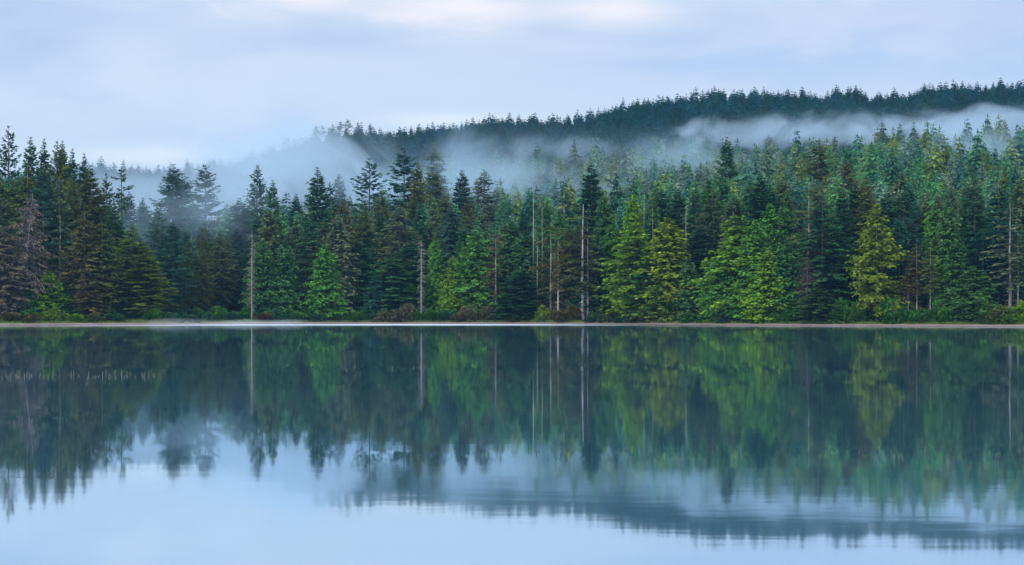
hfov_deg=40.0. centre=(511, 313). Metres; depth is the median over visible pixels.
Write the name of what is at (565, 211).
pine tree
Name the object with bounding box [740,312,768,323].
bush
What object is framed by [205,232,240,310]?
hemlock tree
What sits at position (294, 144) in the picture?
spruce tree
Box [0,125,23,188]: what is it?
spruce tree
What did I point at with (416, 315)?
bush
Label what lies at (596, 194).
fir tree
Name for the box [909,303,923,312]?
bush
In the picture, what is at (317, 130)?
pine tree
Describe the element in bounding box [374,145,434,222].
spruce tree
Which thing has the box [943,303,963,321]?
bush
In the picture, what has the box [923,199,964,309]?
cedar tree
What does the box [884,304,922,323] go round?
bush
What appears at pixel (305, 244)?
fir tree
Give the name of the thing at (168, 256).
spruce tree
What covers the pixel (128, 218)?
fir tree
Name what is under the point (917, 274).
pine tree
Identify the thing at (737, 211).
fir tree
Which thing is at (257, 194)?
spruce tree
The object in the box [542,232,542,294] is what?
dead tree
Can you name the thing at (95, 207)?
fir tree
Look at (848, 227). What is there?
fir tree
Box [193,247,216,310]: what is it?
hemlock tree
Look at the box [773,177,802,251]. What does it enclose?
hemlock tree
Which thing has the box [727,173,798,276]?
fir tree
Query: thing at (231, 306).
fir tree
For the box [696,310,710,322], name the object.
bush
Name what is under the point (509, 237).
cedar tree
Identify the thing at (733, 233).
cedar tree
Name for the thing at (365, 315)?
bush
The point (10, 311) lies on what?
bush
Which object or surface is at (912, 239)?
fir tree
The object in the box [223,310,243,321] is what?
bush
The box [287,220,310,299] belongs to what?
hemlock tree
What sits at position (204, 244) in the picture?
hemlock tree
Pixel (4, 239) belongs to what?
hemlock tree
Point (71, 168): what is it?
fir tree
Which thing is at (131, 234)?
hemlock tree
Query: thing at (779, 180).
hemlock tree
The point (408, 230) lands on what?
spruce tree
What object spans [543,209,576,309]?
cedar tree
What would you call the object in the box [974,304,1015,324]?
bush
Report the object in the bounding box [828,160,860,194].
hemlock tree
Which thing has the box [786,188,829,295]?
pine tree
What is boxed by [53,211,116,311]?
hemlock tree
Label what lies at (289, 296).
cedar tree
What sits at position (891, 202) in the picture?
fir tree
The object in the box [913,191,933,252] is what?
hemlock tree
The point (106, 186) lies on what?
spruce tree
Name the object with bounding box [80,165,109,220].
fir tree
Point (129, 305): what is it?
fir tree
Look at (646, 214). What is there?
fir tree
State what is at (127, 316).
bush
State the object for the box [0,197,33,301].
hemlock tree
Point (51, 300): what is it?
cedar tree
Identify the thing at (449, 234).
fir tree
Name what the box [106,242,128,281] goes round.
cedar tree
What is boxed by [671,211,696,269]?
fir tree
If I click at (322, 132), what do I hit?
pine tree
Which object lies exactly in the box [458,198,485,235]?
hemlock tree
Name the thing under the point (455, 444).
lake water
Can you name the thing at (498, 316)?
bush
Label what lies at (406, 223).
spruce tree
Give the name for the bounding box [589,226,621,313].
cedar tree
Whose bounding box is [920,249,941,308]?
pine tree
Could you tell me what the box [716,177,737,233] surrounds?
cedar tree
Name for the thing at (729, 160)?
spruce tree
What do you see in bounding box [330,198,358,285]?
hemlock tree
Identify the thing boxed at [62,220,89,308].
fir tree
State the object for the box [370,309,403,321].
bush
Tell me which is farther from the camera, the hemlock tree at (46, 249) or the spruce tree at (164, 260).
the spruce tree at (164, 260)
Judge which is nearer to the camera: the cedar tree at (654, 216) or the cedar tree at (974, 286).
the cedar tree at (974, 286)
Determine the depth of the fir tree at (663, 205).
399.66 m
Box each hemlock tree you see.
[0,176,13,255]
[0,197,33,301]
[0,227,39,314]
[1,177,38,272]
[10,165,47,247]
[19,215,59,297]
[27,169,55,248]
[34,177,77,297]
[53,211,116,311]
[57,173,93,282]
[67,276,119,315]
[71,222,132,313]
[107,223,165,310]
[174,244,202,313]
[192,221,217,262]
[192,236,218,312]
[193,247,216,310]
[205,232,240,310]
[208,238,221,282]
[213,235,242,310]
[284,232,300,301]
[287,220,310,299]
[301,220,331,297]
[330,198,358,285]
[348,205,387,277]
[367,205,430,307]
[370,187,393,249]
[410,167,453,219]
[421,143,451,203]
[422,201,444,286]
[425,204,475,291]
[435,195,453,241]
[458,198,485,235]
[463,169,500,225]
[477,213,489,248]
[536,225,593,312]
[560,247,622,315]
[689,190,724,293]
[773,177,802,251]
[773,179,805,232]
[795,184,848,301]
[798,140,836,191]
[801,184,826,236]
[826,188,850,225]
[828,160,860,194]
[839,177,877,255]
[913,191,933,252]
[923,192,945,271]
[954,179,986,261]
[1006,179,1022,222]
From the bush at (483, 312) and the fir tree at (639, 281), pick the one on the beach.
the bush at (483, 312)
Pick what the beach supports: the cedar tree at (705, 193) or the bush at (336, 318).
the bush at (336, 318)
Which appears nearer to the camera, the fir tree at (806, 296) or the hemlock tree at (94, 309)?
the fir tree at (806, 296)
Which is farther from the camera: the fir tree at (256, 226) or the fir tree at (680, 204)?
the fir tree at (256, 226)
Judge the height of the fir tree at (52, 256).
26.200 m
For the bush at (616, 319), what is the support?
on the beach
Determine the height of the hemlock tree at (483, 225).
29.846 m
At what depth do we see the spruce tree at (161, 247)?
401.15 m
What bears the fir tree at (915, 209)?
on the hills
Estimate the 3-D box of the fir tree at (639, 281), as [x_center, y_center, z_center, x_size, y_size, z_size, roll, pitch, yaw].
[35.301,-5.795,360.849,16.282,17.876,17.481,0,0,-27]
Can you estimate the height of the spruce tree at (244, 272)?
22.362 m
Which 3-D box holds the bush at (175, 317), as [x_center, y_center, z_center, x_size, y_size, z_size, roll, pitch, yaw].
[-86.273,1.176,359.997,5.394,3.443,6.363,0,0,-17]
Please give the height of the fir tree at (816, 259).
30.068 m
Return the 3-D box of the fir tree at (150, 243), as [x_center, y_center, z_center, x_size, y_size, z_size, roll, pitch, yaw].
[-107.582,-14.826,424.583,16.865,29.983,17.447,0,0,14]
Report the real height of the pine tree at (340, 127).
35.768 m
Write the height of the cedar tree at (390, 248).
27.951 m
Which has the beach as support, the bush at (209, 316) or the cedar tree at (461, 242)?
the bush at (209, 316)
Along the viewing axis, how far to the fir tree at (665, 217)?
396.38 m
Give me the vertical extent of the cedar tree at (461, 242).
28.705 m
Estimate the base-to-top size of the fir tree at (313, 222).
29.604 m
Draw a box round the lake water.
[0,324,1023,564]
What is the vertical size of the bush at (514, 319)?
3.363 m
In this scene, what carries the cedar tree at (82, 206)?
on the hills
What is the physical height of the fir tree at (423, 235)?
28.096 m
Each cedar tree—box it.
[0,180,17,201]
[17,286,44,317]
[28,270,72,316]
[57,286,78,314]
[66,190,89,256]
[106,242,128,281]
[238,240,282,318]
[239,210,285,307]
[266,240,307,317]
[300,244,349,320]
[310,215,364,315]
[362,274,388,320]
[383,230,398,309]
[422,235,445,311]
[434,256,468,312]
[446,225,478,288]
[448,229,506,316]
[477,236,506,311]
[494,220,540,309]
[495,222,508,279]
[498,230,549,314]
[534,200,553,287]
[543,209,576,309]
[585,195,617,313]
[589,223,664,314]
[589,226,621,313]
[606,194,648,315]
[620,217,707,321]
[645,201,665,262]
[667,258,707,320]
[679,215,766,313]
[695,181,721,233]
[696,256,739,321]
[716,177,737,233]
[716,199,737,257]
[719,220,779,320]
[738,251,798,323]
[739,180,753,229]
[758,203,787,272]
[762,240,807,320]
[777,190,805,308]
[845,203,910,318]
[889,173,909,198]
[890,194,910,229]
[921,203,941,304]
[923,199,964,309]
[927,240,989,318]
[942,186,959,221]
[944,266,998,323]
[994,166,1012,201]
[1014,184,1023,299]
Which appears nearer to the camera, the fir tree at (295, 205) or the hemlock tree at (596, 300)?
the hemlock tree at (596, 300)
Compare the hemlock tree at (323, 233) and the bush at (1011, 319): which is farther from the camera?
the hemlock tree at (323, 233)
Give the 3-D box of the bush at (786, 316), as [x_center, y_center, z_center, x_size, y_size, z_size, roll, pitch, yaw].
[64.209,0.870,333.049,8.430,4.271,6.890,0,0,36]
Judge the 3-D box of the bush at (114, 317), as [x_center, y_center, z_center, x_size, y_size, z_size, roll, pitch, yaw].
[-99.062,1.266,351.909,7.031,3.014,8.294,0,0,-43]
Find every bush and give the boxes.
[0,306,20,318]
[0,312,22,321]
[20,312,42,322]
[38,308,70,321]
[64,313,90,322]
[68,306,87,317]
[87,312,107,322]
[101,310,116,316]
[103,313,131,322]
[116,310,140,319]
[141,308,164,320]
[164,308,187,317]
[164,311,184,322]
[180,314,203,322]
[188,308,203,318]
[201,312,221,321]
[207,305,227,318]
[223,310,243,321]
[239,308,256,319]
[251,312,277,321]
[268,308,289,321]
[286,311,307,321]
[300,313,323,321]
[320,314,343,321]
[341,310,366,321]
[360,309,371,319]
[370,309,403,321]
[389,302,414,321]
[405,308,425,321]
[419,308,449,321]
[441,309,464,320]
[450,304,476,321]
[472,305,493,321]
[490,310,509,321]
[503,312,528,321]
[534,305,552,321]
[551,309,572,322]
[562,305,582,320]
[581,310,603,322]
[596,311,618,322]
[612,313,640,322]
[677,312,698,322]
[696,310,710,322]
[715,308,741,323]
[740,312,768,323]
[764,308,801,323]
[825,297,851,322]
[842,299,866,323]
[862,309,878,321]
[877,296,909,323]
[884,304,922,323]
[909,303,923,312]
[910,307,932,323]
[928,299,953,322]
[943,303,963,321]
[949,298,973,322]
[972,292,994,323]
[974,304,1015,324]
[988,306,1023,324]
[1011,300,1023,320]
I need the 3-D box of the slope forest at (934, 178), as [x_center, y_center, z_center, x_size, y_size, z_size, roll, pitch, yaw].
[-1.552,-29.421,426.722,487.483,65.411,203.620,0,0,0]
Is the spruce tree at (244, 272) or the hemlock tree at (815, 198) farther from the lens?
the spruce tree at (244, 272)
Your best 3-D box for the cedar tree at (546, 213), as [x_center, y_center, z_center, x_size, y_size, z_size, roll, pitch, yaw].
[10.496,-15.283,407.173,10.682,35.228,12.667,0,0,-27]
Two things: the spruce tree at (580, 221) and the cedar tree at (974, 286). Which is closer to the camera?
the cedar tree at (974, 286)
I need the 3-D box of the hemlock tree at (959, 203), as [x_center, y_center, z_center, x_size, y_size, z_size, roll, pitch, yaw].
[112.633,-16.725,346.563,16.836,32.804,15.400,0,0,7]
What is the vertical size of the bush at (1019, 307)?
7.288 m
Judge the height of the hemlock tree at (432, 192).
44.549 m
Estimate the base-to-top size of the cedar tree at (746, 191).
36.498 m
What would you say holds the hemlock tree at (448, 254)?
on the hills
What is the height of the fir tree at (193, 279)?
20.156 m
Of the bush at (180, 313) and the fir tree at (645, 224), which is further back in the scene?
the fir tree at (645, 224)
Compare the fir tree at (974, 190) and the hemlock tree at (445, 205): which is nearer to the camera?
the fir tree at (974, 190)
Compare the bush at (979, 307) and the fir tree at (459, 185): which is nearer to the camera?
the bush at (979, 307)
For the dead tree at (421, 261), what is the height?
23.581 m
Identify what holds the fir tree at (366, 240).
on the hills
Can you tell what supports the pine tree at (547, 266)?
on the hills
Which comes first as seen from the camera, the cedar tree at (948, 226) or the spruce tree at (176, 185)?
the cedar tree at (948, 226)
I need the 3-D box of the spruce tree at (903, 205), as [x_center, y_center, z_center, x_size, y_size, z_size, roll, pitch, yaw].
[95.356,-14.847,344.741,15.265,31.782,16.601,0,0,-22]
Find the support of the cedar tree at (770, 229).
on the hills
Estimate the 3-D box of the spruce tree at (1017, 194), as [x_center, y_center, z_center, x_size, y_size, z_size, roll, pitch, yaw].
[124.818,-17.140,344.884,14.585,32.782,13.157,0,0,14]
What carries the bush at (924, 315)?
on the beach
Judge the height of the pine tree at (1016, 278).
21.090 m
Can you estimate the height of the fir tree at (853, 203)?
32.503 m
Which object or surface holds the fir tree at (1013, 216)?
on the hills
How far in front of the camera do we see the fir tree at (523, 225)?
416.41 m
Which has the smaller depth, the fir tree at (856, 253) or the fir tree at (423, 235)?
the fir tree at (856, 253)
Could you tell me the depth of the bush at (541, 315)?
380.43 m
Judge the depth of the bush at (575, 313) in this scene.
374.70 m
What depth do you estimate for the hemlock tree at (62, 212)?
368.06 m
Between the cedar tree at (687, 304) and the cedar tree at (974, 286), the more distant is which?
the cedar tree at (687, 304)
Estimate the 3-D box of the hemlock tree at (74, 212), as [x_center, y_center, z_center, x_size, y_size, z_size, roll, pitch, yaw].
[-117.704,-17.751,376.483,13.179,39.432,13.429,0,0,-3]
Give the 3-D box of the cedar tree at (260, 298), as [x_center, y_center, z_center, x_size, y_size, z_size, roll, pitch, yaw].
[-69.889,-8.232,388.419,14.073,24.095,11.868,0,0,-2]
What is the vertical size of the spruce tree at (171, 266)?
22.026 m
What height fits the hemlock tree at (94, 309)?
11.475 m
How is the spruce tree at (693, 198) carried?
on the hills
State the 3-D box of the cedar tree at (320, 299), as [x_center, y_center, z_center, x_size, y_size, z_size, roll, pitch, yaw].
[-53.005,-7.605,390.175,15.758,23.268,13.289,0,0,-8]
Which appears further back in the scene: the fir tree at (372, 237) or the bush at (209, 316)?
the fir tree at (372, 237)
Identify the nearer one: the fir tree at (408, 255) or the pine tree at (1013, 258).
the pine tree at (1013, 258)
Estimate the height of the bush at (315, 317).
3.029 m
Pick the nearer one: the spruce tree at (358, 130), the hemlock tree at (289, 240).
the hemlock tree at (289, 240)
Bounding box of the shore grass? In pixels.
[0,317,1023,323]
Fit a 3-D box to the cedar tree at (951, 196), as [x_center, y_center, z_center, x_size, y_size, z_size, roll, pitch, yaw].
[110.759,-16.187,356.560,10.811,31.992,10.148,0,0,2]
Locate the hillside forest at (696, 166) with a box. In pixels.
[104,114,1023,230]
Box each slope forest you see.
[0,141,1023,309]
[198,137,949,228]
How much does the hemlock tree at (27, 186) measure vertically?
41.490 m
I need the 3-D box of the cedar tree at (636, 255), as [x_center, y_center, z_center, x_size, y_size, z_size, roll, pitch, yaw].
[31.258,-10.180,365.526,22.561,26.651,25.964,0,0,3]
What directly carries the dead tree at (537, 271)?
on the hills
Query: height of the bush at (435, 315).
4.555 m
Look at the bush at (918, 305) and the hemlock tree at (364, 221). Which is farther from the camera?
the hemlock tree at (364, 221)
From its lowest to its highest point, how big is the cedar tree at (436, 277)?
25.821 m
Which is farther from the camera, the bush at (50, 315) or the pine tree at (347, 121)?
the pine tree at (347, 121)
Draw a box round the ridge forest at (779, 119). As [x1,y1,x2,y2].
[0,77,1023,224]
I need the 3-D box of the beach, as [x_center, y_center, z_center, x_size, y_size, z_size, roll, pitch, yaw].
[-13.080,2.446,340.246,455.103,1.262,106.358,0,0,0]
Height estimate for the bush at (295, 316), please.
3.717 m
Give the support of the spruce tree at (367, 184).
on the hills
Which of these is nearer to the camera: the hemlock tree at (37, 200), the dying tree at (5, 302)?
the dying tree at (5, 302)
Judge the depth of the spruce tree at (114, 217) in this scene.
377.62 m
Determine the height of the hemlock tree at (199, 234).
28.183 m
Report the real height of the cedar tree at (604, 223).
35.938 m
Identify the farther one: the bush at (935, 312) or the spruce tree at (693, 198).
the spruce tree at (693, 198)
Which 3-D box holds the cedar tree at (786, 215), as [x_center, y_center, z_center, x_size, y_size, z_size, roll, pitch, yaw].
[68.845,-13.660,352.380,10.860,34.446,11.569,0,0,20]
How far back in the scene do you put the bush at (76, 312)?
353.51 m
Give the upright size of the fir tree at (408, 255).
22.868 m
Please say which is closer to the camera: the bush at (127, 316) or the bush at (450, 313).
the bush at (127, 316)
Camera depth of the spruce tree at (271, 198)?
420.08 m
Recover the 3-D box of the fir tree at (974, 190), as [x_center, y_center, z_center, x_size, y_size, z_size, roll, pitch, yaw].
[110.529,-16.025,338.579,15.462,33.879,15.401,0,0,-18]
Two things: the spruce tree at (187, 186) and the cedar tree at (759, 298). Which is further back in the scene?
the spruce tree at (187, 186)
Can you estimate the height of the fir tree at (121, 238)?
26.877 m
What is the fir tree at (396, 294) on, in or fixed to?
on the hills
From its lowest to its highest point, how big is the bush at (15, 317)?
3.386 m
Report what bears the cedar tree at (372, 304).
on the hills
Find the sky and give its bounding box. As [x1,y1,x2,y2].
[0,0,1023,175]
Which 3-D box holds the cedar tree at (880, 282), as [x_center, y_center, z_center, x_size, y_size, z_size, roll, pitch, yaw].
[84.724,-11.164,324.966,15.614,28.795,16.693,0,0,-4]
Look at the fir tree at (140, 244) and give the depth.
369.29 m
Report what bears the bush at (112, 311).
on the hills
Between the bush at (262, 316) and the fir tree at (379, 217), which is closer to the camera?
the bush at (262, 316)
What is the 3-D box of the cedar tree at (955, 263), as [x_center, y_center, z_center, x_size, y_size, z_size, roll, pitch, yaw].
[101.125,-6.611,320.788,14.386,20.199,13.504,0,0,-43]
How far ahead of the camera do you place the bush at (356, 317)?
387.95 m
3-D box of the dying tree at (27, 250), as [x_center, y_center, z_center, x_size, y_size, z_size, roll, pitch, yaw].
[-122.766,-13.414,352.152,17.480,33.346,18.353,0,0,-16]
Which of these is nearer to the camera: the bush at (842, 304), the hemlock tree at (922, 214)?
the bush at (842, 304)
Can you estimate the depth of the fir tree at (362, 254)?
401.03 m
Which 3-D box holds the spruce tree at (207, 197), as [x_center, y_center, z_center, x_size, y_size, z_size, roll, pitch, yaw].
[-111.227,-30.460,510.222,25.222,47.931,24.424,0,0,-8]
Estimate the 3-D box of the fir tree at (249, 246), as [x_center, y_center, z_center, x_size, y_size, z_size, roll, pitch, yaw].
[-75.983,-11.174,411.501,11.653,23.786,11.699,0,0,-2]
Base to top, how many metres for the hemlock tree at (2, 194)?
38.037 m
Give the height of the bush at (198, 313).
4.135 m
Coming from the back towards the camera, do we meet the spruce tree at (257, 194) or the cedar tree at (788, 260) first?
the spruce tree at (257, 194)
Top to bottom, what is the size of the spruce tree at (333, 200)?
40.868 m
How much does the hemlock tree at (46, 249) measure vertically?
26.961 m
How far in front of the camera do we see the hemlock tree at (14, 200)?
369.62 m
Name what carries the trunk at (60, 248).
on the hills
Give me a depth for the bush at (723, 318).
341.51 m
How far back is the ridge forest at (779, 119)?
1251.67 m
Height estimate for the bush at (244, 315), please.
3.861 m
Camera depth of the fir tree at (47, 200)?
379.56 m
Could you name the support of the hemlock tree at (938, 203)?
on the hills
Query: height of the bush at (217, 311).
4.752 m
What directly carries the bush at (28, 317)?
on the beach
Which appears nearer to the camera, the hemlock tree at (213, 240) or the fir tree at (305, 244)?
the fir tree at (305, 244)
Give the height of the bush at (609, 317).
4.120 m
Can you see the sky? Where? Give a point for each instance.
(148, 84)
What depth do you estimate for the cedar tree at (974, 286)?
313.64 m
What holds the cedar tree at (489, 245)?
on the hills
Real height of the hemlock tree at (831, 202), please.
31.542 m
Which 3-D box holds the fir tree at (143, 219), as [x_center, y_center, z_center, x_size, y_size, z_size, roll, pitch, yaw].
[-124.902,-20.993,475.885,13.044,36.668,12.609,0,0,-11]
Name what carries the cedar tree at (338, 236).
on the hills
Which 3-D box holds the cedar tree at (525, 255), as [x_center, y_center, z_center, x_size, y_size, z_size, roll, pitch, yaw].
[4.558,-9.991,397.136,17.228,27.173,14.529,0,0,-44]
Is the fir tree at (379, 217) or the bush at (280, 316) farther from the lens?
the fir tree at (379, 217)
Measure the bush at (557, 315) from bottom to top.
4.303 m
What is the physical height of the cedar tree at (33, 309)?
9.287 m
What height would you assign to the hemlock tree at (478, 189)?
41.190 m
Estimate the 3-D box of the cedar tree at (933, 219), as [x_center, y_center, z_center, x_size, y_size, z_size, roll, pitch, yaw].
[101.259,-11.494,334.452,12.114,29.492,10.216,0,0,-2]
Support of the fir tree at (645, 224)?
on the hills
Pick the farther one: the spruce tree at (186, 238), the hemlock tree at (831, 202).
the spruce tree at (186, 238)
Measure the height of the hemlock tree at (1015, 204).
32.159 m
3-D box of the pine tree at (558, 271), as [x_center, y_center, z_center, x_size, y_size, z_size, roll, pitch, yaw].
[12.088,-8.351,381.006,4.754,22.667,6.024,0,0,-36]
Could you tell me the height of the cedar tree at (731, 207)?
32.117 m
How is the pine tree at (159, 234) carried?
on the hills
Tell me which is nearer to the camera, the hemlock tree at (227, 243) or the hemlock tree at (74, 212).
the hemlock tree at (74, 212)
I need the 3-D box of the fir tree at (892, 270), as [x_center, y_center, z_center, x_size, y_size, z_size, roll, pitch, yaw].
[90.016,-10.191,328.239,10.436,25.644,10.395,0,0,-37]
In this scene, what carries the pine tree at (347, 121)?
on the hills
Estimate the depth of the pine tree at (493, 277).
391.24 m
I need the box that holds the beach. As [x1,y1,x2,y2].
[0,321,1023,326]
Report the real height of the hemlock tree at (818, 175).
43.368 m
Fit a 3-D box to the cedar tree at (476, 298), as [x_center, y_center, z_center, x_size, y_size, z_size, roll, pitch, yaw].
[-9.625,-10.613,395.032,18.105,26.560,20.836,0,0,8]
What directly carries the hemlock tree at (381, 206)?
on the hills
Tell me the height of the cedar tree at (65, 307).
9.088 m
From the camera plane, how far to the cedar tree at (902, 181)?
387.60 m
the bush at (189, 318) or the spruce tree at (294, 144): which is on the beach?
the bush at (189, 318)
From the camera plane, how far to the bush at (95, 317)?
348.18 m
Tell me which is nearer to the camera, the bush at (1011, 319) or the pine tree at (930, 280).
the bush at (1011, 319)
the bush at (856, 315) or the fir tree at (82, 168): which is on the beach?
the bush at (856, 315)
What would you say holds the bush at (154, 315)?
on the beach
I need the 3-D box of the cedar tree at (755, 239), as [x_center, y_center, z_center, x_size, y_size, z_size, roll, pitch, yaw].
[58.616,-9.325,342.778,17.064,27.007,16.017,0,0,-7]
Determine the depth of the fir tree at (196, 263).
402.44 m
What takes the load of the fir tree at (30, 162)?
on the hills
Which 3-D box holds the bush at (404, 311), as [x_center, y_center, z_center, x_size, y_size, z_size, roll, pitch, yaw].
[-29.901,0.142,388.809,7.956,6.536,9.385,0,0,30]
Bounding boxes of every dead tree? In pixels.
[246,234,258,320]
[416,242,426,312]
[533,177,533,294]
[537,239,538,310]
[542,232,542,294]
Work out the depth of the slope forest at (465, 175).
1085.95 m
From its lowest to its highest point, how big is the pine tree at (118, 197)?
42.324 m
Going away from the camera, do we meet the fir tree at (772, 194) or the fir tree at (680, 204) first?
the fir tree at (772, 194)
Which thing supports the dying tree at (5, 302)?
on the hills
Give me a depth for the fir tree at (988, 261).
320.61 m
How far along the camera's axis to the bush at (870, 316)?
324.85 m
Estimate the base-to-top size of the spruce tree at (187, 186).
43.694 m
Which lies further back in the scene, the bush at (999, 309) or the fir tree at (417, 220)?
the fir tree at (417, 220)
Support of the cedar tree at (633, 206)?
on the hills
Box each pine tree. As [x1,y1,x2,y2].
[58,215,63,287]
[109,169,134,232]
[149,203,170,252]
[282,137,291,147]
[312,125,320,147]
[318,126,327,141]
[334,122,343,132]
[342,120,352,130]
[476,230,508,311]
[527,222,571,310]
[547,180,575,243]
[549,243,566,309]
[552,210,612,319]
[570,230,603,315]
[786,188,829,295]
[892,271,923,310]
[896,244,931,312]
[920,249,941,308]
[976,204,1022,308]
[1000,233,1023,305]
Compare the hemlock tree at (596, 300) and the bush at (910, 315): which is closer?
the bush at (910, 315)
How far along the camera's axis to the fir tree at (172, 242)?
410.24 m
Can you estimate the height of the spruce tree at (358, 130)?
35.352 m
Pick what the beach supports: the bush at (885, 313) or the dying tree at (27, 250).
the bush at (885, 313)
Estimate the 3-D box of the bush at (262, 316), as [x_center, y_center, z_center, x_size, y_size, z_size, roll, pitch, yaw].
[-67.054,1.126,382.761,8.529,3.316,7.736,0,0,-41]
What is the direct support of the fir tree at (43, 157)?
on the hills
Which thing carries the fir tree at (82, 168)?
on the hills
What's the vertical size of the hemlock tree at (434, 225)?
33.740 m
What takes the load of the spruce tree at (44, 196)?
on the hills
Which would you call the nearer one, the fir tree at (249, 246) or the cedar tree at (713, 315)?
the cedar tree at (713, 315)
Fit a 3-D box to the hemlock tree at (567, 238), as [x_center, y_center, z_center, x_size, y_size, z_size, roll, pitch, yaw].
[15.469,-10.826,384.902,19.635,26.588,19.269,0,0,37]
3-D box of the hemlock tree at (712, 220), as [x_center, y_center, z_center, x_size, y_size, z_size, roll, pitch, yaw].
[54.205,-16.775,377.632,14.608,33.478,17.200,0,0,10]
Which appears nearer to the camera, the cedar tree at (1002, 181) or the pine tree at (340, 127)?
the cedar tree at (1002, 181)
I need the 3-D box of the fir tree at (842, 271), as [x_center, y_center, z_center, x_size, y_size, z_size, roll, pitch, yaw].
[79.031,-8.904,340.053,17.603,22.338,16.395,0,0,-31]
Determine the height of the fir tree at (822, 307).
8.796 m
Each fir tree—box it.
[17,137,40,208]
[24,182,63,243]
[34,222,73,289]
[36,139,51,180]
[54,141,70,188]
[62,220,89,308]
[63,149,83,207]
[78,153,91,210]
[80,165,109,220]
[83,187,114,273]
[103,222,128,270]
[106,286,145,316]
[111,237,169,306]
[112,252,178,316]
[119,191,142,240]
[136,197,150,244]
[142,215,166,255]
[154,226,186,311]
[175,246,197,313]
[176,257,232,313]
[208,253,246,310]
[221,228,248,310]
[233,235,257,310]
[235,216,262,292]
[285,194,305,231]
[286,219,334,316]
[293,167,335,253]
[303,215,319,271]
[330,174,347,221]
[345,241,392,313]
[352,224,380,302]
[357,232,386,301]
[361,257,425,320]
[373,210,389,263]
[382,240,437,312]
[404,160,429,231]
[407,220,430,303]
[412,207,425,240]
[439,220,458,307]
[448,170,478,223]
[487,271,554,319]
[518,206,530,241]
[568,162,617,264]
[620,258,685,322]
[641,204,652,225]
[643,190,670,224]
[643,220,651,260]
[660,209,673,223]
[662,189,692,252]
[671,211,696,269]
[680,225,718,305]
[716,195,747,255]
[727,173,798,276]
[740,185,782,277]
[786,257,829,320]
[788,203,858,315]
[788,288,846,323]
[805,232,862,311]
[823,188,862,297]
[833,240,874,306]
[847,182,867,236]
[864,190,898,279]
[879,215,922,308]
[891,219,935,310]
[901,186,926,261]
[946,196,1007,303]
[950,232,1021,305]
[956,177,993,266]
[970,186,1023,308]
[993,197,1023,303]
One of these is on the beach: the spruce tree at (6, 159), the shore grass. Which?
the shore grass
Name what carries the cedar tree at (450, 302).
on the hills
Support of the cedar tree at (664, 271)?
on the hills
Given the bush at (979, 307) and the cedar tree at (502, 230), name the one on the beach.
the bush at (979, 307)
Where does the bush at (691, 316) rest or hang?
on the beach
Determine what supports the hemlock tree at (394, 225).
on the hills
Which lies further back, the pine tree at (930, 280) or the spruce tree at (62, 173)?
the spruce tree at (62, 173)
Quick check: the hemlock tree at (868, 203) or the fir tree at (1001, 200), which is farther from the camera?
the hemlock tree at (868, 203)
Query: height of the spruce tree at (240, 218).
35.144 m
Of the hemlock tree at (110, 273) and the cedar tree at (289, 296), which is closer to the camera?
the hemlock tree at (110, 273)
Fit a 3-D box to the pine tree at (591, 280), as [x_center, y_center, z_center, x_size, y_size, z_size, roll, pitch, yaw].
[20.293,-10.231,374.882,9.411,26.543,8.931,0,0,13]
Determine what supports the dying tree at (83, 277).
on the hills
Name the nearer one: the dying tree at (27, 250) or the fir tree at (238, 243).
the dying tree at (27, 250)
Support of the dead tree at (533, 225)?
on the hills
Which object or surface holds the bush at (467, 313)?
on the beach
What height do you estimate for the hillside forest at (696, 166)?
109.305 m
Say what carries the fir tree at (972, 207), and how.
on the hills
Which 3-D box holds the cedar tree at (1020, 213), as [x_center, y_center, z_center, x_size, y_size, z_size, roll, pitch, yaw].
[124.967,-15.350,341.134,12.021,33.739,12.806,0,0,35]
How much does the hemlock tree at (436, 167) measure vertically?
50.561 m
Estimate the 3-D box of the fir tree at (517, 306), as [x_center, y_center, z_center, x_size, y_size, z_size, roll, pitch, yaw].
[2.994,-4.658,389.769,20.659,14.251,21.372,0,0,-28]
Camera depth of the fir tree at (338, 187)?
554.79 m
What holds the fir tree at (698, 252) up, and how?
on the hills
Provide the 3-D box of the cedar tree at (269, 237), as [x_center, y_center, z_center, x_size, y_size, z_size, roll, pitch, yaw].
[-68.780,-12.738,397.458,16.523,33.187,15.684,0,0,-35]
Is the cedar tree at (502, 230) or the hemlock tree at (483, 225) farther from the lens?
the hemlock tree at (483, 225)
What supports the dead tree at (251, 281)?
on the beach
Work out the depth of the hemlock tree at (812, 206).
371.89 m
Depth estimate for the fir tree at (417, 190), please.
455.50 m
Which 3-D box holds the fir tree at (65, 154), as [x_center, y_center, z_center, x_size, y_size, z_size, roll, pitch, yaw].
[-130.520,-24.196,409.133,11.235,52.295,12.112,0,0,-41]
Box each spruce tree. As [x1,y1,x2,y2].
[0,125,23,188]
[13,168,75,287]
[45,140,69,206]
[93,206,131,281]
[100,171,118,230]
[138,164,215,252]
[152,173,213,246]
[152,221,197,313]
[153,234,178,270]
[156,243,175,310]
[158,242,180,309]
[174,229,199,307]
[190,164,235,238]
[210,198,256,271]
[240,164,269,253]
[240,240,255,305]
[252,180,298,259]
[291,138,298,153]
[319,182,346,231]
[342,158,398,243]
[352,123,362,138]
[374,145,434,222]
[387,212,412,270]
[398,218,415,282]
[567,215,593,277]
[681,186,711,279]
[713,137,747,194]
[881,188,928,294]
[1000,177,1023,241]
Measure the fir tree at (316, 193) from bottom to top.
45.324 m
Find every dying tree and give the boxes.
[0,195,57,311]
[0,260,32,317]
[69,259,102,312]
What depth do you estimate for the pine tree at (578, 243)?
375.16 m
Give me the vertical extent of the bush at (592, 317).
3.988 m
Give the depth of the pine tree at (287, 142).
1339.96 m

